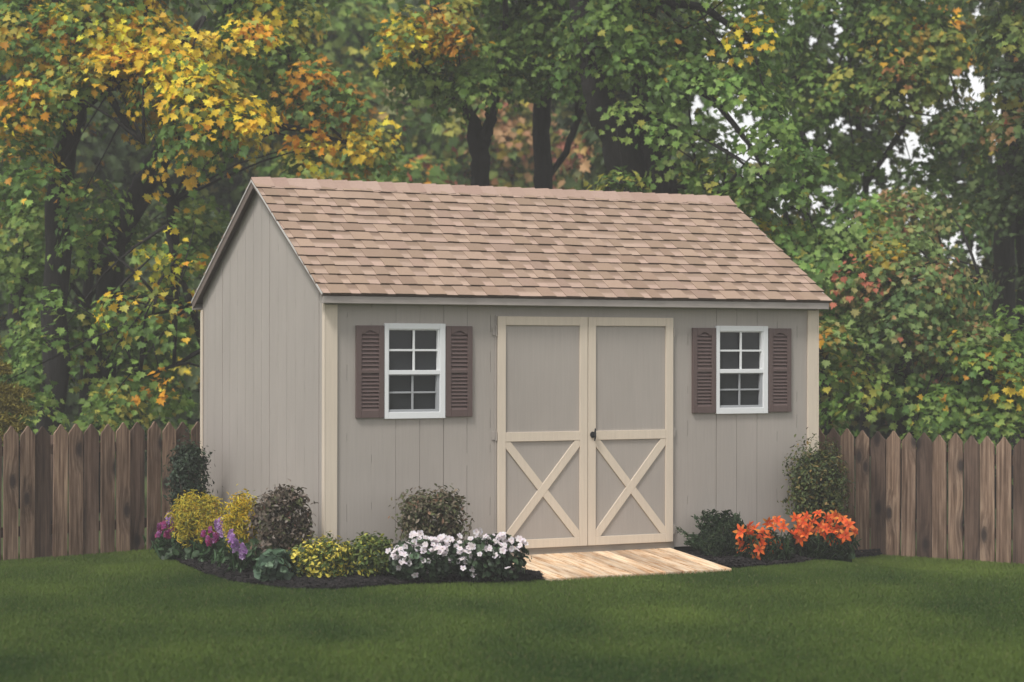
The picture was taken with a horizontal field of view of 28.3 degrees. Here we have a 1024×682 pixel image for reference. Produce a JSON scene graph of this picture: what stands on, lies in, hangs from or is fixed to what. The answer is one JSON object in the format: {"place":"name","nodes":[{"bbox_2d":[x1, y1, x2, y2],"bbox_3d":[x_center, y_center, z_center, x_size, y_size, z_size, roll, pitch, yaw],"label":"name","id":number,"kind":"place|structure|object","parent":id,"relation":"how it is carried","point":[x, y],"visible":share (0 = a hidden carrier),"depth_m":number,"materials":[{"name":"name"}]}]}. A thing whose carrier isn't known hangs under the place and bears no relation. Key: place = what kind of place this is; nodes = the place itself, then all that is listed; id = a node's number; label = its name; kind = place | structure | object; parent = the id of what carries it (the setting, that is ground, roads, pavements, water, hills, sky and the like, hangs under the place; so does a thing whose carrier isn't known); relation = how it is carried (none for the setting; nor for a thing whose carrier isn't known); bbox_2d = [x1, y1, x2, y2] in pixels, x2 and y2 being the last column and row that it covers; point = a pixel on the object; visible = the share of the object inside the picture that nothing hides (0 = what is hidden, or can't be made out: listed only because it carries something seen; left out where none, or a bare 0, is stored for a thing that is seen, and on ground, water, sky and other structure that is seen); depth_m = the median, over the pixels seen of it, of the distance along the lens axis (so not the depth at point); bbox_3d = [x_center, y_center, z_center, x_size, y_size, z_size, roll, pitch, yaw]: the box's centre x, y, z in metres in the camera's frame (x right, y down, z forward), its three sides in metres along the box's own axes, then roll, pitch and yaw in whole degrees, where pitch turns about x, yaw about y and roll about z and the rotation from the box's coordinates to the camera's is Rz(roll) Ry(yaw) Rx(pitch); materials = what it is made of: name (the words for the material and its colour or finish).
{"place":"outdoors","nodes":[
{"label":"outdoors","id":0,"kind":"place"},
{"bbox_2d":[0,444,1023,681],"bbox_3d":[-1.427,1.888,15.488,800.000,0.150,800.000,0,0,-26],"label":"lawn","id":1,"kind":"structure","parent":0,"point":[478,619],"depth_m":12.37,"materials":[{"name":"green plant"}]},
{"bbox_2d":[0,340,36,443],"bbox_3d":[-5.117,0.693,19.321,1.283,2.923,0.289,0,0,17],"label":"conifer tree","id":2,"kind":"object","parent":1,"relation":"on","point":[11,401],"visible":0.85,"depth_m":19.19,"materials":[{"name":"green plant"}]},
{"bbox_2d":[0,1,169,466],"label":"tree","id":3,"kind":"object","parent":1,"relation":"on","point":[91,147],"visible":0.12,"depth_m":29.14,"materials":[{"name":"green plant"}]},
{"bbox_2d":[42,67,150,417],"bbox_3d":[-7.370,-3.144,38.715,4.554,10.150,4.590,0,0,-26],"label":"tree","id":4,"kind":"object","parent":1,"relation":"on","point":[91,197],"depth_m":37.83,"materials":[{"name":"green plant"}]},
{"bbox_2d":[0,421,199,560],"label":"picket fence","id":5,"kind":"object","parent":1,"relation":"on","point":[59,484],"visible":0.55,"depth_m":17.75,"materials":[{"name":"brown wood"}]},
{"bbox_2d":[3,211,209,439],"bbox_3d":[-3.949,0.283,20.202,2.375,3.208,1.447,0,0,-7],"label":"maple sapling","id":6,"kind":"object","parent":1,"relation":"on","point":[175,264],"visible":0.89,"depth_m":19.99,"materials":[{"name":"green plant"}]},
{"bbox_2d":[0,158,230,507],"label":"shade tree","id":7,"kind":"object","parent":1,"relation":"on","point":[21,263],"visible":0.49,"depth_m":22.11,"materials":[{"name":"green plant"}]},
{"bbox_2d":[0,0,293,434],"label":"maple tree","id":8,"kind":"object","parent":1,"relation":"on","point":[63,61],"visible":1,"depth_m":20.46,"materials":[{"name":"yellow plant"}]},
{"bbox_2d":[86,0,286,464],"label":"tree","id":9,"kind":"object","parent":1,"relation":"on","point":[191,374],"visible":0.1,"depth_m":29.86,"materials":[{"name":"green plant"}]},
{"bbox_2d":[84,0,421,512],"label":"maple tree","id":10,"kind":"object","parent":1,"relation":"on","point":[305,77],"visible":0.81,"depth_m":21.59,"materials":[{"name":"green plant"}]},
{"bbox_2d":[201,8,326,215],"bbox_3d":[-5.156,-3.166,39.096,4.008,10.191,3.667,0,0,-26],"label":"tree","id":11,"kind":"object","parent":1,"relation":"on","point":[275,149],"visible":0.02,"depth_m":38.02,"materials":[{"name":"green plant"}]},
{"bbox_2d":[227,0,479,213],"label":"tree","id":12,"kind":"object","parent":1,"relation":"on","point":[346,34],"visible":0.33,"depth_m":31.99,"materials":[{"name":"green plant"}]},
{"bbox_2d":[293,0,447,177],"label":"tree","id":13,"kind":"object","parent":1,"relation":"on","point":[392,4],"depth_m":37.91,"materials":[{"name":"green plant"}]},
{"bbox_2d":[358,0,532,185],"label":"forked tree","id":14,"kind":"object","parent":1,"relation":"on","point":[440,36],"visible":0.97,"depth_m":22.11,"materials":[{"name":"green plant"}]},
{"bbox_2d":[426,11,533,170],"bbox_3d":[-0.451,-3.150,39.118,4.404,10.135,3.387,0,0,5],"label":"tree","id":15,"kind":"object","parent":1,"relation":"on","point":[429,151],"depth_m":38.06,"materials":[{"name":"green plant"}]},
{"bbox_2d":[395,0,593,188],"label":"tree","id":16,"kind":"object","parent":1,"relation":"on","point":[420,9],"depth_m":35.62,"materials":[{"name":"green plant"}]},
{"bbox_2d":[157,527,854,574],"bbox_3d":[0.001,1.695,16.285,5.894,0.403,2.146,0,0,-3],"label":"ground cover","id":17,"kind":"object","parent":1,"relation":"on","point":[173,551],"visible":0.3,"depth_m":16.48,"materials":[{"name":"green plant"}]},
{"bbox_2d":[191,177,832,565],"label":"garden shed","id":18,"kind":"structure","parent":1,"relation":"on","point":[546,371],"depth_m":16.62,"materials":[{"name":"paint"}]},
{"bbox_2d":[383,323,445,418],"bbox_3d":[-0.763,0.233,15.828,0.517,0.740,0.052,0,0,-26],"label":"window","id":19,"kind":"structure","parent":18,"relation":"in","point":[414,353],"depth_m":15.83,"materials":[{"name":"white plastic"}]},
{"bbox_2d":[492,316,587,547],"bbox_3d":[0.227,0.730,16.298,0.850,1.851,0.030,0,0,-26],"label":"door","id":20,"kind":"structure","parent":18,"relation":"in","point":[541,435],"depth_m":16.30,"materials":[{"name":"paint"}]},
{"bbox_2d":[587,317,675,545],"bbox_3d":[0.998,0.733,16.657,0.841,1.851,0.074,0,0,-26],"label":"door","id":21,"kind":"structure","parent":18,"relation":"in","point":[631,432],"depth_m":16.67,"materials":[{"name":"paint"}]},
{"bbox_2d":[715,326,767,413],"bbox_3d":[1.932,0.243,17.170,0.517,0.740,0.052,0,0,-26],"label":"window","id":22,"kind":"structure","parent":18,"relation":"in","point":[741,351],"depth_m":17.18,"materials":[{"name":"white plastic"}]},
{"bbox_2d":[426,0,607,189],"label":"tree","id":23,"kind":"object","parent":1,"relation":"on","point":[508,137],"visible":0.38,"depth_m":32.43,"materials":[{"name":"green plant"}]},
{"bbox_2d":[153,543,881,589],"bbox_3d":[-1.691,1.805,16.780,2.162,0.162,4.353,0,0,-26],"label":"mulch bed","id":24,"kind":"object","parent":1,"relation":"on","point":[359,578],"visible":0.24,"depth_m":15.03,"materials":[{"name":"brown wood"}]},
{"bbox_2d":[142,513,178,558],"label":"stock flower","id":25,"kind":"object","parent":24,"relation":"on","point":[165,537],"visible":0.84,"depth_m":16.80,"materials":[{"name":"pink plant"}]},
{"bbox_2d":[163,429,222,519],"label":"arborvitae","id":26,"kind":"object","parent":24,"relation":"on","point":[189,468],"visible":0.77,"depth_m":17.31,"materials":[{"name":"green plant"}]},
{"bbox_2d":[165,489,228,550],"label":"golden cypress","id":27,"kind":"object","parent":24,"relation":"on","point":[192,508],"visible":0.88,"depth_m":16.50,"materials":[{"name":"yellow plant"}]},
{"bbox_2d":[187,517,230,560],"bbox_3d":[-2.337,1.586,16.221,0.435,0.418,0.521,0,0,-26],"label":"stock flower","id":28,"kind":"object","parent":24,"relation":"on","point":[214,537],"visible":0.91,"depth_m":16.10,"materials":[{"name":"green plant"}]},
{"bbox_2d":[214,529,259,572],"bbox_3d":[-2.091,1.606,15.454,0.432,0.391,0.496,0,0,32],"label":"stock flower","id":29,"kind":"object","parent":24,"relation":"on","point":[240,555],"visible":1,"depth_m":15.43,"materials":[{"name":"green plant"}]},
{"bbox_2d":[219,484,257,551],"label":"golden cypress","id":30,"kind":"object","parent":24,"relation":"on","point":[239,510],"visible":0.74,"depth_m":15.79,"materials":[{"name":"yellow plant"}]},
{"bbox_2d":[253,547,302,582],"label":"blue green perennial","id":31,"kind":"object","parent":24,"relation":"on","point":[271,564],"visible":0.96,"depth_m":14.99,"materials":[{"name":"green plant"}]},
{"bbox_2d":[243,479,317,555],"bbox_3d":[-1.761,1.413,15.299,0.541,0.762,0.552,0,0,-26],"label":"barberry shrub","id":32,"kind":"object","parent":24,"relation":"on","point":[272,518],"visible":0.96,"depth_m":15.19,"materials":[{"name":"brown plant"}]},
{"bbox_2d":[282,531,358,577],"bbox_3d":[-1.414,1.616,15.156,0.577,0.378,0.530,0,0,20],"label":"euonymus","id":33,"kind":"object","parent":24,"relation":"on","point":[327,561],"visible":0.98,"depth_m":15.05,"materials":[{"name":"yellow plant"}]},
{"bbox_2d":[344,531,394,576],"bbox_3d":[-1.042,1.607,15.218,0.471,0.381,0.482,0,0,-26],"label":"euonymus","id":34,"kind":"object","parent":24,"relation":"on","point":[373,557],"visible":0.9,"depth_m":15.09,"materials":[{"name":"green plant"}]},
{"bbox_2d":[384,530,459,582],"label":"white impatiens","id":35,"kind":"object","parent":24,"relation":"on","point":[420,557],"visible":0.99,"depth_m":15.01,"materials":[{"name":"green plant"}]},
{"bbox_2d":[388,483,473,540],"bbox_3d":[-0.621,1.438,15.548,0.656,0.722,0.500,0,0,-4],"label":"barberry shrub","id":36,"kind":"object","parent":24,"relation":"on","point":[442,506],"visible":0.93,"depth_m":15.45,"materials":[{"name":"green plant"}]},
{"bbox_2d":[440,528,531,582],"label":"white impatiens","id":37,"kind":"object","parent":24,"relation":"on","point":[486,555],"visible":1,"depth_m":15.11,"materials":[{"name":"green plant"}]},
{"bbox_2d":[473,0,612,188],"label":"straight tree","id":38,"kind":"object","parent":1,"relation":"on","point":[548,69],"visible":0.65,"depth_m":22.76,"materials":[{"name":"green plant"}]},
{"bbox_2d":[513,548,731,580],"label":"wooden ramp","id":39,"kind":"structure","parent":1,"relation":"on","point":[573,565],"depth_m":16.01,"materials":[{"name":"brown wood"}]},
{"bbox_2d":[556,0,718,189],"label":"tree","id":40,"kind":"object","parent":1,"relation":"on","point":[703,100],"depth_m":38.52,"materials":[{"name":"green plant"}]},
{"bbox_2d":[522,0,771,224],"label":"tree","id":41,"kind":"object","parent":1,"relation":"on","point":[586,146],"visible":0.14,"depth_m":28.44,"materials":[{"name":"green plant"}]},
{"bbox_2d":[544,0,846,247],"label":"maple tree","id":42,"kind":"object","parent":1,"relation":"on","point":[640,152],"visible":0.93,"depth_m":21.11,"materials":[{"name":"green plant"}]},
{"bbox_2d":[686,550,879,568],"bbox_3d":[2.389,1.867,17.550,1.053,0.253,3.080,0,0,35],"label":"mulch bed","id":43,"kind":"object","parent":1,"relation":"on","point":[721,563],"visible":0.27,"depth_m":16.49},
{"bbox_2d":[676,509,753,556],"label":"juniper","id":44,"kind":"object","parent":43,"relation":"on","point":[717,534],"visible":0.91,"depth_m":16.67,"materials":[{"name":"green plant"}]},
{"bbox_2d":[732,515,795,561],"bbox_3d":[2.056,1.640,16.601,0.514,0.441,0.441,0,0,7],"label":"orange lily","id":45,"kind":"object","parent":43,"relation":"on","point":[763,543],"visible":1,"depth_m":16.51,"materials":[{"name":"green plant"}]},
{"bbox_2d":[777,425,855,559],"bbox_3d":[2.619,1.282,17.145,0.635,1.140,0.601,0,0,-26],"label":"boxwood bush","id":46,"kind":"object","parent":43,"relation":"on","point":[817,467],"visible":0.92,"depth_m":17.07,"materials":[{"name":"green plant"}]},
{"bbox_2d":[783,509,862,558],"bbox_3d":[2.576,1.613,16.889,0.684,0.442,0.442,0,0,2],"label":"orange lily","id":47,"kind":"object","parent":43,"relation":"on","point":[822,541],"visible":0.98,"depth_m":16.80,"materials":[{"name":"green plant"}]},
{"bbox_2d":[739,191,898,442],"bbox_3d":[3.077,0.145,20.955,1.642,3.461,2.127,0,0,25],"label":"bushy tree","id":48,"kind":"object","parent":1,"relation":"on","point":[785,234],"visible":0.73,"depth_m":20.72,"materials":[{"name":"green plant"}]},
{"bbox_2d":[713,1,961,219],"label":"tree","id":49,"kind":"object","parent":1,"relation":"on","point":[826,46],"visible":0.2,"depth_m":28.22,"materials":[{"name":"green plant"}]},
{"bbox_2d":[682,0,1016,438],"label":"maple tree","id":50,"kind":"object","parent":1,"relation":"on","point":[842,90],"visible":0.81,"depth_m":23.67,"materials":[{"name":"green plant"}]},
{"bbox_2d":[777,30,1016,473],"bbox_3d":[5.126,-2.006,26.593,4.740,7.796,3.849,0,0,3],"label":"tree","id":51,"kind":"object","parent":1,"relation":"on","point":[881,425],"visible":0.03,"depth_m":26.12,"materials":[{"name":"green plant"}]},
{"bbox_2d":[820,184,1002,518],"bbox_3d":[4.121,0.096,21.009,1.965,3.574,2.580,0,0,24],"label":"bushy tree","id":52,"kind":"object","parent":1,"relation":"on","point":[940,339],"visible":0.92,"depth_m":20.48,"materials":[{"name":"green plant"}]},
{"bbox_2d":[819,428,1023,563],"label":"picket fence","id":53,"kind":"object","parent":1,"relation":"on","point":[978,530],"visible":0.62,"depth_m":18.41,"materials":[{"name":"brown wood"}]},
{"bbox_2d":[819,299,1023,523],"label":"understory tree","id":54,"kind":"object","parent":1,"relation":"on","point":[1007,378],"visible":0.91,"depth_m":20.13,"materials":[{"name":"green plant"}]},
{"bbox_2d":[831,0,1023,325],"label":"tree","id":55,"kind":"object","parent":1,"relation":"on","point":[971,180],"visible":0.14,"depth_m":28.29,"materials":[{"name":"green plant"}]},
{"bbox_2d":[912,10,993,373],"bbox_3d":[7.740,-2.632,33.130,3.587,9.071,2.898,0,0,-26],"label":"tree","id":56,"kind":"object","parent":1,"relation":"on","point":[991,160],"depth_m":33.96,"materials":[{"name":"green plant"}]},
{"bbox_2d":[953,0,1023,508],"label":"dark tree","id":57,"kind":"object","parent":1,"relation":"on","point":[1004,207],"visible":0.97,"depth_m":22.18,"materials":[{"name":"green plant"}]},
{"bbox_2d":[690,0,1003,275],"label":"sky","id":58,"kind":"structure","parent":0,"point":[976,86],"materials":[{"name":"white"}]}
]}

